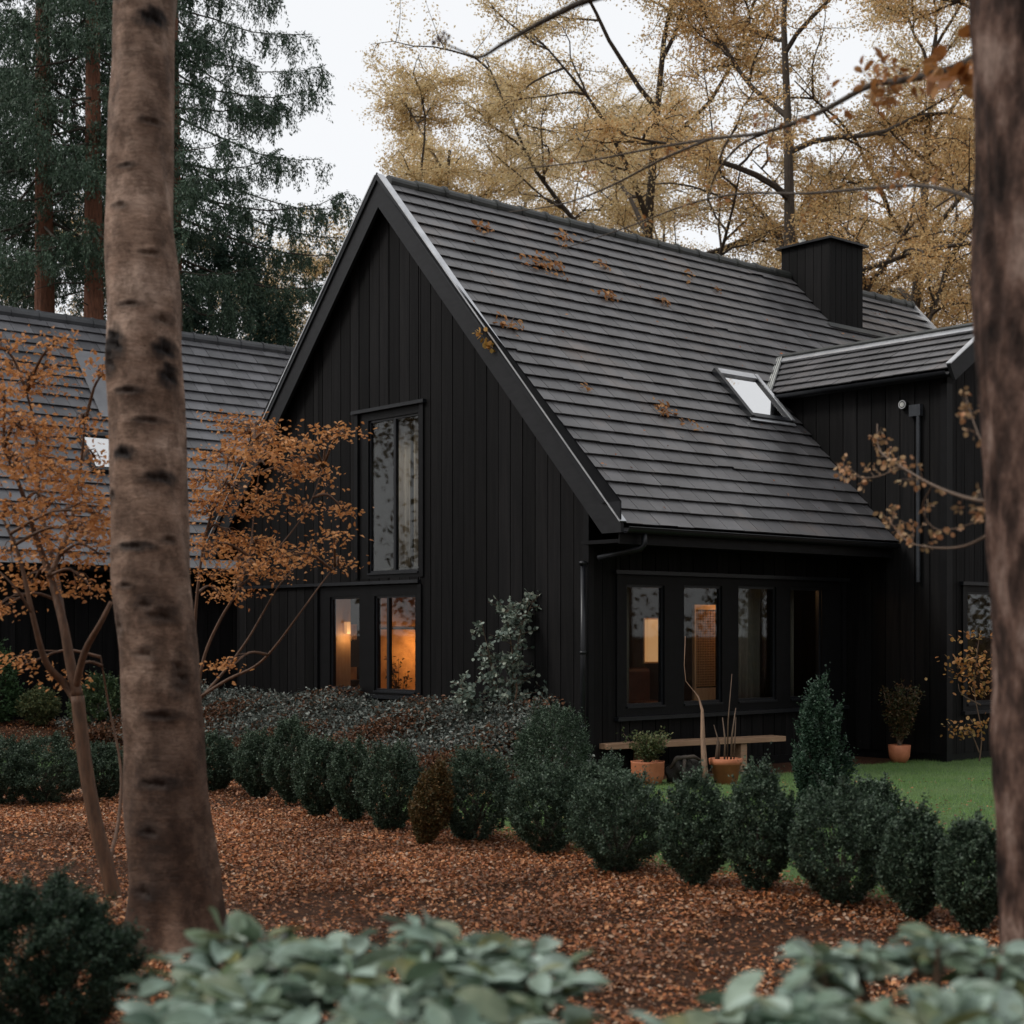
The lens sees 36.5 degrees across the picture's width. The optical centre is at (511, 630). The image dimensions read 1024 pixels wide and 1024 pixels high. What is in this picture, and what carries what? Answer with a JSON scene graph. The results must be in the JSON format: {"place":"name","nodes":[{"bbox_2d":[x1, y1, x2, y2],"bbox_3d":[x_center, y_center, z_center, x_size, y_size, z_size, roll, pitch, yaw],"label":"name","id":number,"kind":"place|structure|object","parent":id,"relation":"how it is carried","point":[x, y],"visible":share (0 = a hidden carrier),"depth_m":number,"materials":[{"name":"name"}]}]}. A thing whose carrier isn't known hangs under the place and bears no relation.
{"place":"outdoors","nodes":[
{"label":"outdoors","id":0,"kind":"place"},
{"bbox_2d":[0,0,972,345],"label":"sky","id":1,"kind":"structure","parent":0,"point":[342,28],"materials":[{"name":"white"}]},
{"bbox_2d":[0,754,995,908],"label":"lawn","id":2,"kind":"structure","parent":0,"point":[919,795],"depth_m":15.48,"materials":[{"name":"plant"}]},
{"bbox_2d":[502,693,594,804],"bbox_3d":[0.333,1.086,14.179,0.855,1.048,0.845,0,0,4],"label":"yew bush","id":3,"kind":"object","parent":2,"relation":"on","point":[528,736],"visible":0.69,"depth_m":14.09,"materials":[{"name":"green plant"}]},
{"bbox_2d":[571,747,636,846],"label":"boxwood bush","id":4,"kind":"object","parent":2,"relation":"on","point":[609,761],"visible":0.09,"depth_m":11.37,"materials":[{"name":"green plant"}]},
{"bbox_2d":[631,760,664,785],"bbox_3d":[1.409,1.476,16.101,0.357,0.248,0.357,0,0,0],"label":"terracotta pot","id":5,"kind":"object","parent":2,"relation":"on","point":[656,768],"visible":0.77,"depth_m":15.96,"materials":[{"name":"ceramic"}]},
{"bbox_2d":[621,726,673,761],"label":"potted plant","id":6,"kind":"object","parent":5,"relation":"on","point":[651,749],"visible":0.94,"depth_m":16.04,"materials":[{"name":"green plant"}]},
{"bbox_2d":[684,636,708,782],"bbox_3d":[1.945,0.826,16.117,0.130,1.544,0.319,0,0,-39],"label":"driftwood pole","id":7,"kind":"object","parent":2,"relation":"on","point":[703,744],"visible":0.91,"depth_m":16.08,"materials":[{"name":"brown wood"}]},
{"bbox_2d":[709,757,742,784],"bbox_3d":[2.226,1.463,16.157,0.351,0.273,0.351,0,0,0],"label":"terracotta pot","id":8,"kind":"object","parent":2,"relation":"on","point":[722,769],"visible":0.89,"depth_m":16.04,"materials":[{"name":"ceramic"}]},
{"bbox_2d":[714,676,735,758],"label":"bare canes","id":9,"kind":"object","parent":8,"relation":"on","point":[717,754],"visible":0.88,"depth_m":16.15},
{"bbox_2d":[789,665,859,825],"bbox_3d":[2.529,0.930,12.613,0.578,1.360,0.570,0,0,22],"label":"dwarf conifer","id":10,"kind":"object","parent":2,"relation":"on","point":[810,755],"visible":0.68,"depth_m":12.56,"materials":[{"name":"green plant"}]},
{"bbox_2d":[838,770,909,876],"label":"boxwood bush","id":11,"kind":"object","parent":2,"relation":"on","point":[882,786],"visible":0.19,"depth_m":10.03,"materials":[{"name":"green plant"}]},
{"bbox_2d":[888,744,910,762],"bbox_3d":[4.684,1.488,18.745,0.271,0.223,0.271,0,0,0],"label":"terracotta pot","id":12,"kind":"object","parent":2,"relation":"on","point":[901,753],"visible":0.97,"depth_m":18.64,"materials":[{"name":"ceramic"}]},
{"bbox_2d":[878,678,925,745],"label":"potted plant","id":13,"kind":"object","parent":12,"relation":"in","point":[900,716],"visible":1,"depth_m":18.73,"materials":[{"name":"green plant"}]},
{"bbox_2d":[925,630,991,760],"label":"climbing shrub","id":14,"kind":"object","parent":2,"relation":"on","point":[980,670],"visible":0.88,"depth_m":18.20,"materials":[{"name":"orange plant"}]},
{"bbox_2d":[0,717,999,1023],"bbox_3d":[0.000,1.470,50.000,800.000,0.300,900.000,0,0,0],"label":"ground","id":15,"kind":"structure","parent":0,"point":[738,951],"depth_m":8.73,"materials":[{"name":"brown plant"}]},
{"bbox_2d":[0,638,24,722],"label":"young conifer","id":16,"kind":"object","parent":15,"relation":"on","point":[8,712],"visible":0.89,"depth_m":22.13,"materials":[{"name":"green plant"}]},
{"bbox_2d":[0,729,38,804],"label":"boxwood bush","id":17,"kind":"object","parent":15,"relation":"on","point":[12,793],"visible":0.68,"depth_m":13.98,"materials":[{"name":"green plant"}]},
{"bbox_2d":[14,685,62,726],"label":"bush","id":18,"kind":"object","parent":15,"relation":"on","point":[33,706],"visible":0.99,"depth_m":22.07,"materials":[{"name":"green plant"}]},
{"bbox_2d":[0,729,80,805],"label":"boxwood bush","id":19,"kind":"object","parent":15,"relation":"on","point":[62,750],"visible":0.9,"depth_m":14.04,"materials":[{"name":"green plant"}]},
{"bbox_2d":[0,286,83,316],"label":"golden tree","id":20,"kind":"object","parent":15,"relation":"on","point":[55,310],"visible":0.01,"depth_m":43.99,"materials":[{"name":"orange plant"}]},
{"bbox_2d":[0,5,102,312],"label":"spruce tree","id":21,"kind":"object","parent":15,"relation":"on","point":[55,230],"visible":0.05,"depth_m":36.04,"materials":[{"name":"green plant"}]},
{"bbox_2d":[0,324,122,901],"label":"maple tree","id":22,"kind":"object","parent":15,"relation":"on","point":[73,690],"visible":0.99,"depth_m":9.16,"materials":[{"name":"orange plant"}]},
{"bbox_2d":[0,860,164,1023],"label":"dark shrub","id":23,"kind":"object","parent":15,"relation":"on","point":[103,947],"visible":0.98,"depth_m":5.75,"materials":[{"name":"green plant"}]},
{"bbox_2d":[64,666,120,738],"bbox_3d":[-5.766,1.014,21.823,0.974,1.026,0.997,0,0,-1],"label":"young conifer","id":24,"kind":"object","parent":15,"relation":"on","point":[113,690],"visible":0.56,"depth_m":21.57,"materials":[{"name":"green plant"}]},
{"bbox_2d":[78,739,123,799],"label":"boxwood bush","id":25,"kind":"object","parent":15,"relation":"on","point":[109,784],"visible":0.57,"depth_m":14.52,"materials":[{"name":"green plant"}]},
{"bbox_2d":[0,0,254,319],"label":"spruce tree","id":26,"kind":"object","parent":15,"relation":"on","point":[93,302],"visible":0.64,"depth_m":29.02,"materials":[{"name":"green plant"}]},
{"bbox_2d":[0,0,259,314],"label":"spruce tree","id":27,"kind":"object","parent":15,"relation":"on","point":[44,299],"visible":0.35,"depth_m":30.01,"materials":[{"name":"green plant"}]},
{"bbox_2d":[0,305,294,721],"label":"annex","id":28,"kind":"object","parent":15,"relation":"on","point":[230,375],"visible":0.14,"depth_m":25.25,"materials":[{"name":"tile"}]},
{"bbox_2d":[56,199,243,337],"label":"golden tree","id":29,"kind":"object","parent":15,"relation":"on","point":[79,261],"visible":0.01,"depth_m":50.06,"materials":[{"name":"yellow plant"}]},
{"bbox_2d":[104,0,227,961],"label":"birch tree","id":30,"kind":"object","parent":15,"relation":"on","point":[175,890],"visible":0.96,"depth_m":7.64,"materials":[{"name":"brown plant"}]},
{"bbox_2d":[0,0,360,342],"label":"spruce tree","id":31,"kind":"object","parent":15,"relation":"on","point":[271,117],"visible":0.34,"depth_m":32.45,"materials":[{"name":"green plant"}]},
{"bbox_2d":[205,729,236,792],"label":"boxwood bush","id":32,"kind":"object","parent":15,"relation":"on","point":[220,775],"visible":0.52,"depth_m":15.24,"materials":[{"name":"green plant"}]},
{"bbox_2d":[182,162,303,346],"bbox_3d":[-6.082,-4.220,34.070,3.326,11.660,3.442,0,0,-43],"label":"round pine","id":33,"kind":"object","parent":15,"relation":"on","point":[264,329],"visible":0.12,"depth_m":33.41,"materials":[{"name":"green plant"}]},
{"bbox_2d":[228,724,281,797],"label":"boxwood bush","id":34,"kind":"object","parent":15,"relation":"on","point":[251,780],"visible":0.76,"depth_m":14.76,"materials":[{"name":"green plant"}]},
{"bbox_2d":[196,227,339,341],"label":"golden tree","id":35,"kind":"object","parent":15,"relation":"on","point":[320,270],"visible":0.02,"depth_m":44.45,"materials":[{"name":"brown plant"}]},
{"bbox_2d":[187,408,375,699],"bbox_3d":[-1.790,-0.035,11.371,1.680,3.266,1.546,0,0,0],"label":"maple tree","id":36,"kind":"object","parent":15,"relation":"on","point":[247,551],"visible":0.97,"depth_m":11.36,"materials":[{"name":"orange plant"}]},
{"bbox_2d":[261,711,315,805],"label":"boxwood bush","id":37,"kind":"object","parent":15,"relation":"on","point":[274,768],"visible":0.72,"depth_m":14.09,"materials":[{"name":"green plant"}]},
{"bbox_2d":[290,729,338,818],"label":"boxwood bush","id":38,"kind":"object","parent":15,"relation":"on","point":[318,801],"visible":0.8,"depth_m":13.09,"materials":[{"name":"green plant"}]},
{"bbox_2d":[51,678,596,792],"bbox_3d":[-2.718,1.111,19.052,2.141,0.978,9.038,0,0,-41],"label":"ground cover","id":39,"kind":"object","parent":15,"relation":"on","point":[362,709],"visible":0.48,"depth_m":17.98,"materials":[{"name":"green plant"}]},
{"bbox_2d":[324,731,377,822],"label":"boxwood bush","id":40,"kind":"object","parent":15,"relation":"on","point":[340,773],"visible":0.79,"depth_m":12.84,"materials":[{"name":"green plant"}]},
{"bbox_2d":[116,907,612,1023],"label":"evergreen shrub","id":41,"kind":"object","parent":15,"relation":"on","point":[287,976],"visible":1,"depth_m":3.32,"materials":[{"name":"green plant"}]},
{"bbox_2d":[352,734,426,831],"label":"boxwood bush","id":42,"kind":"object","parent":15,"relation":"on","point":[376,788],"visible":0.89,"depth_m":12.21,"materials":[{"name":"green plant"}]},
{"bbox_2d":[407,751,455,847],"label":"browned boxwood bush","id":43,"kind":"object","parent":15,"relation":"on","point":[431,802],"visible":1,"depth_m":11.30,"materials":[{"name":"brown plant"}]},
{"bbox_2d":[235,44,681,346],"bbox_3d":[-0.835,-6.641,40.301,13.030,16.899,11.284,0,0,27],"label":"golden tree","id":44,"kind":"object","parent":15,"relation":"on","point":[403,106],"visible":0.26,"depth_m":39.20,"materials":[{"name":"yellow plant"}]},
{"bbox_2d":[445,740,516,841],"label":"boxwood bush","id":45,"kind":"object","parent":15,"relation":"on","point":[459,825],"visible":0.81,"depth_m":11.52,"materials":[{"name":"green plant"}]},
{"bbox_2d":[297,36,707,261],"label":"golden tree","id":46,"kind":"object","parent":15,"relation":"on","point":[524,84],"visible":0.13,"depth_m":44.26,"materials":[{"name":"yellow plant"}]},
{"bbox_2d":[449,588,555,759],"bbox_3d":[0.103,0.482,17.196,1.595,1.991,0.748,0,0,0],"label":"shrub","id":47,"kind":"object","parent":15,"relation":"on","point":[512,660],"visible":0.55,"depth_m":17.18,"materials":[{"name":"green plant"}]},
{"bbox_2d":[503,754,581,854],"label":"boxwood bush","id":48,"kind":"object","parent":15,"relation":"on","point":[527,792],"visible":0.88,"depth_m":10.91,"materials":[{"name":"green plant"}]},
{"bbox_2d":[202,172,991,774],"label":"black house","id":49,"kind":"structure","parent":15,"relation":"on","point":[796,396],"depth_m":19.11,"materials":[{"name":"wood"}]},
{"bbox_2d":[336,599,350,685],"bbox_3d":[-2.361,0.365,20.925,0.310,1.850,0.200,0,0,-41],"label":"wood panel","id":50,"kind":"object","parent":49,"relation":"on","point":[343,648],"visible":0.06,"depth_m":20.87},
{"bbox_2d":[344,622,350,633],"bbox_3d":[-2.216,-0.040,20.874,0.060,0.160,0.060,0,0,-41],"label":"sconce","id":51,"kind":"object","parent":50,"relation":"attached to","point":[347,627],"visible":1,"depth_m":20.86,"materials":[{"name":"beige"}]},
{"bbox_2d":[351,599,358,686],"bbox_3d":[-2.153,0.400,21.189,0.340,1.780,0.280,0,0,-41],"label":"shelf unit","id":52,"kind":"object","parent":49,"relation":"on","point":[354,643],"visible":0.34,"depth_m":21.03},
{"bbox_2d":[314,584,421,699],"bbox_3d":[-1.825,0.138,19.678,0.175,1.415,2.320,0,0,-41],"label":"window","id":53,"kind":"structure","parent":49,"relation":"in","point":[369,597],"depth_m":19.66,"materials":[{"name":"black metal"}]},
{"bbox_2d":[350,398,425,578],"bbox_3d":[-1.511,-1.732,19.330,0.165,2.145,1.500,0,0,-41],"label":"window","id":54,"kind":"structure","parent":49,"relation":"in","point":[364,450],"depth_m":19.65,"materials":[{"name":"black metal"}]},
{"bbox_2d":[384,656,412,688],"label":"indoor plant","id":55,"kind":"object","parent":49,"relation":"on","point":[396,685],"visible":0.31,"depth_m":21.35,"materials":[{"name":"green plant"}]},
{"bbox_2d":[399,420,411,566],"bbox_3d":[-1.367,-1.700,19.635,0.087,1.900,0.350,0,0,-41],"label":"curtain","id":56,"kind":"object","parent":49,"relation":"hanging from","point":[405,493],"visible":0.59,"depth_m":19.58,"materials":[{"name":"fabric"}]},
{"bbox_2d":[414,419,417,565],"bbox_3d":[-1.065,-1.700,19.263,0.086,1.900,0.453,0,0,-41],"label":"curtain","id":57,"kind":"object","parent":49,"relation":"hanging from","point":[415,492],"visible":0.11,"depth_m":19.39,"materials":[{"name":"fabric"}]},
{"bbox_2d":[471,218,493,232],"bbox_3d":[-0.366,-5.141,19.674,0.356,0.264,0.232,0,0,-41],"label":"leaf cluster","id":58,"kind":"object","parent":49,"relation":"on","point":[486,227],"visible":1,"depth_m":19.65,"materials":[{"name":"orange plant"}]},
{"bbox_2d":[472,327,494,352],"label":"leaf sprig","id":59,"kind":"object","parent":49,"relation":"attached to","point":[486,344],"visible":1,"depth_m":17.55,"materials":[{"name":"orange plant"}]},
{"bbox_2d":[493,311,523,329],"bbox_3d":[-0.022,-3.601,18.046,0.510,0.245,0.246,0,0,-41],"label":"leaf cluster","id":60,"kind":"object","parent":49,"relation":"on","point":[503,323],"visible":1,"depth_m":18.04,"materials":[{"name":"orange plant"}]},
{"bbox_2d":[519,250,567,280],"bbox_3d":[0.394,-4.699,19.793,0.922,0.458,0.433,0,0,-41],"label":"leaf cluster","id":61,"kind":"object","parent":49,"relation":"on","point":[551,263],"visible":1,"depth_m":19.82,"materials":[{"name":"orange plant"}]},
{"bbox_2d":[554,228,582,242],"bbox_3d":[0.750,-5.301,20.852,0.534,0.260,0.235,0,0,-41],"label":"leaf cluster","id":62,"kind":"object","parent":49,"relation":"on","point":[564,237],"visible":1,"depth_m":20.81,"materials":[{"name":"orange plant"}]},
{"bbox_2d":[580,382,592,390],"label":"leaf cluster","id":63,"kind":"object","parent":49,"relation":"on","point":[588,388],"visible":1,"depth_m":17.86,"materials":[{"name":"orange plant"}]},
{"bbox_2d":[593,259,610,270],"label":"leaf cluster","id":64,"kind":"object","parent":49,"relation":"on","point":[604,264],"visible":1,"depth_m":20.80,"materials":[{"name":"orange plant"}]},
{"bbox_2d":[590,289,621,302],"bbox_3d":[1.238,-4.360,20.106,0.179,0.244,0.595,0,0,35],"label":"leaf cluster","id":65,"kind":"object","parent":49,"relation":"on","point":[608,293],"visible":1,"depth_m":20.12,"materials":[{"name":"orange plant"}]},
{"bbox_2d":[627,587,628,702],"bbox_3d":[1.250,0.200,17.453,0.072,1.600,0.231,0,0,39],"label":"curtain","id":66,"kind":"object","parent":49,"relation":"hanging from","point":[627,644],"visible":0.17,"depth_m":17.50,"materials":[{"name":"black fabric"}]},
{"bbox_2d":[629,667,657,702],"bbox_3d":[1.645,0.850,18.837,0.600,0.800,0.670,0,0,-41],"label":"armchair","id":67,"kind":"object","parent":49,"relation":"on","point":[639,684],"visible":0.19,"depth_m":19.04,"materials":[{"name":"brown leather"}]},
{"bbox_2d":[643,618,657,662],"bbox_3d":[1.762,0.120,19.174,0.340,0.560,0.080,0,0,-41],"label":"panel lamp","id":68,"kind":"object","parent":49,"relation":"attached to","point":[650,640],"visible":0.64,"depth_m":19.08,"materials":[{"name":"beige"}]},
{"bbox_2d":[654,293,670,306],"bbox_3d":[2.051,-4.486,20.981,0.163,0.243,0.280,0,0,31],"label":"leaf cluster","id":69,"kind":"object","parent":49,"relation":"on","point":[665,300],"visible":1,"depth_m":20.97,"materials":[{"name":"orange plant"}]},
{"bbox_2d":[653,397,690,422],"bbox_3d":[1.889,-2.653,18.569,0.580,0.303,0.251,0,0,-41],"label":"leaf cluster","id":70,"kind":"object","parent":49,"relation":"on","point":[662,411],"visible":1,"depth_m":18.52,"materials":[{"name":"orange plant"}]},
{"bbox_2d":[461,240,886,518],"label":"scattered leaves","id":71,"kind":"object","parent":49,"relation":"on","point":[662,400],"visible":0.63,"depth_m":19.04,"materials":[{"name":"brown plant"}]},
{"bbox_2d":[683,268,695,283],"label":"leaf cluster","id":72,"kind":"object","parent":49,"relation":"on","point":[688,270],"visible":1,"depth_m":22.14,"materials":[{"name":"orange plant"}]},
{"bbox_2d":[680,419,702,429],"bbox_3d":[2.153,-2.468,18.567,0.324,0.138,0.142,0,0,-41],"label":"leaf cluster","id":73,"kind":"object","parent":49,"relation":"on","point":[681,424],"visible":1,"depth_m":18.56,"materials":[{"name":"orange plant"}]},
{"bbox_2d":[692,605,715,700],"bbox_3d":[2.531,0.490,19.185,0.850,1.620,0.040,0,0,-41],"label":"rattan screen","id":74,"kind":"object","parent":49,"relation":"in","point":[706,693],"visible":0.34,"depth_m":19.01,"materials":[{"name":"brown wicker"}]},
{"bbox_2d":[613,570,849,721],"bbox_3d":[2.653,0.160,18.282,4.180,1.650,0.175,0,0,-41],"label":"window","id":75,"kind":"structure","parent":49,"relation":"in","point":[830,597],"depth_m":18.15,"materials":[{"name":"black metal"}]},
{"bbox_2d":[738,589,759,698],"bbox_3d":[2.848,0.200,18.853,0.433,1.600,0.086,0,0,-41],"label":"curtain","id":76,"kind":"object","parent":49,"relation":"hanging from","point":[748,643],"visible":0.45,"depth_m":18.90,"materials":[{"name":"grey fabric"}]},
{"bbox_2d":[790,590,793,695],"bbox_3d":[3.446,0.200,19.379,0.281,1.600,0.082,0,0,-41],"label":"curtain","id":77,"kind":"object","parent":49,"relation":"hanging from","point":[791,642],"visible":0.16,"depth_m":19.42,"materials":[{"name":"black fabric"}]},
{"bbox_2d":[898,400,908,408],"bbox_3d":[4.844,-2.800,19.198,0.062,0.112,0.112,0,0,-41],"label":"wall lamp","id":78,"kind":"object","parent":49,"relation":"attached to","point":[903,404],"visible":1,"depth_m":19.17,"materials":[{"name":"white glass"}]},
{"bbox_2d":[960,581,990,714],"bbox_3d":[5.911,0.210,19.380,1.200,1.630,0.175,0,0,-41],"label":"window","id":79,"kind":"structure","parent":49,"relation":"in","point":[981,588],"depth_m":19.08,"materials":[{"name":"black metal"}]},
{"bbox_2d":[562,761,673,874],"bbox_3d":[0.688,1.229,10.144,0.775,0.754,0.792,0,0,-29],"label":"boxwood bush","id":80,"kind":"object","parent":15,"relation":"on","point":[599,848],"visible":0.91,"depth_m":9.98,"materials":[{"name":"green plant"}]},
{"bbox_2d":[356,0,953,268],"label":"golden tree","id":81,"kind":"object","parent":15,"relation":"on","point":[647,207],"visible":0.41,"depth_m":34.15,"materials":[{"name":"yellow plant"}]},
{"bbox_2d":[520,57,803,266],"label":"golden tree","id":82,"kind":"object","parent":15,"relation":"on","point":[634,110],"visible":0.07,"depth_m":48.59,"materials":[{"name":"yellow plant"}]},
{"bbox_2d":[599,735,785,771],"bbox_3d":[2.029,1.407,17.363,2.499,0.385,0.240,0,0,-31],"label":"bench","id":83,"kind":"object","parent":15,"relation":"on","point":[741,742],"visible":0.52,"depth_m":17.51,"materials":[{"name":"brown wood"}]},
{"bbox_2d":[653,759,738,889],"bbox_3d":[1.111,1.189,9.519,0.534,0.813,0.533,0,0,-11],"label":"boxwood bush","id":84,"kind":"object","parent":15,"relation":"on","point":[695,858],"visible":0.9,"depth_m":9.41,"materials":[{"name":"green plant"}]},
{"bbox_2d":[431,0,1023,999],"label":"oak tree","id":85,"kind":"object","parent":15,"relation":"on","point":[993,76],"visible":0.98,"depth_m":5.13,"materials":[{"name":"brown plant"}]},
{"bbox_2d":[526,0,974,327],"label":"golden tree","id":86,"kind":"object","parent":15,"relation":"on","point":[928,263],"visible":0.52,"depth_m":31.53,"materials":[{"name":"yellow plant"}]},
{"bbox_2d":[714,741,800,893],"bbox_3d":[1.474,1.129,9.318,0.556,0.929,0.571,0,0,16],"label":"boxwood bush","id":87,"kind":"object","parent":15,"relation":"on","point":[772,831],"visible":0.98,"depth_m":9.21,"materials":[{"name":"green plant"}]},
{"bbox_2d":[596,0,974,322],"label":"golden tree","id":88,"kind":"object","parent":15,"relation":"on","point":[818,103],"visible":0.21,"depth_m":36.54,"materials":[{"name":"yellow plant"}]},
{"bbox_2d":[626,964,1023,1023],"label":"evergreen shrub","id":89,"kind":"object","parent":15,"relation":"on","point":[795,999],"visible":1,"depth_m":2.87,"materials":[{"name":"green plant"}]},
{"bbox_2d":[784,767,903,907],"bbox_3d":[1.939,1.192,8.951,0.750,0.813,0.774,0,0,16],"label":"boxwood bush","id":90,"kind":"object","parent":15,"relation":"on","point":[867,818],"visible":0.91,"depth_m":8.83,"materials":[{"name":"green plant"}]},
{"bbox_2d":[757,87,972,326],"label":"golden tree","id":91,"kind":"object","parent":15,"relation":"on","point":[950,201],"visible":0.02,"depth_m":52.60,"materials":[{"name":"yellow plant"}]},
{"bbox_2d":[794,0,974,327],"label":"golden tree","id":92,"kind":"object","parent":15,"relation":"on","point":[966,283],"visible":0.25,"depth_m":34.48,"materials":[{"name":"yellow plant"}]},
{"bbox_2d":[771,921,1023,1004],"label":"evergreen shrub","id":93,"kind":"object","parent":15,"relation":"on","point":[849,968],"visible":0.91,"depth_m":3.41,"materials":[{"name":"green plant"}]},
{"bbox_2d":[873,792,948,921],"bbox_3d":[2.200,1.244,8.531,0.477,0.724,0.511,0,0,-39],"label":"boxwood bush","id":94,"kind":"object","parent":15,"relation":"on","point":[914,898],"visible":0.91,"depth_m":8.42,"materials":[{"name":"green plant"}]},
{"bbox_2d":[930,806,998,934],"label":"boxwood bush","id":95,"kind":"object","parent":15,"relation":"on","point":[966,845],"visible":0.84,"depth_m":8.09,"materials":[{"name":"green plant"}]},
{"bbox_2d":[664,755,701,782],"bbox_3d":[1.811,1.445,16.230,0.390,0.310,0.357,0,0,-38],"label":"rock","id":96,"kind":"object","parent":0,"point":[674,768],"visible":0.68,"depth_m":16.16,"materials":[{"name":"grey stone"}]}
]}

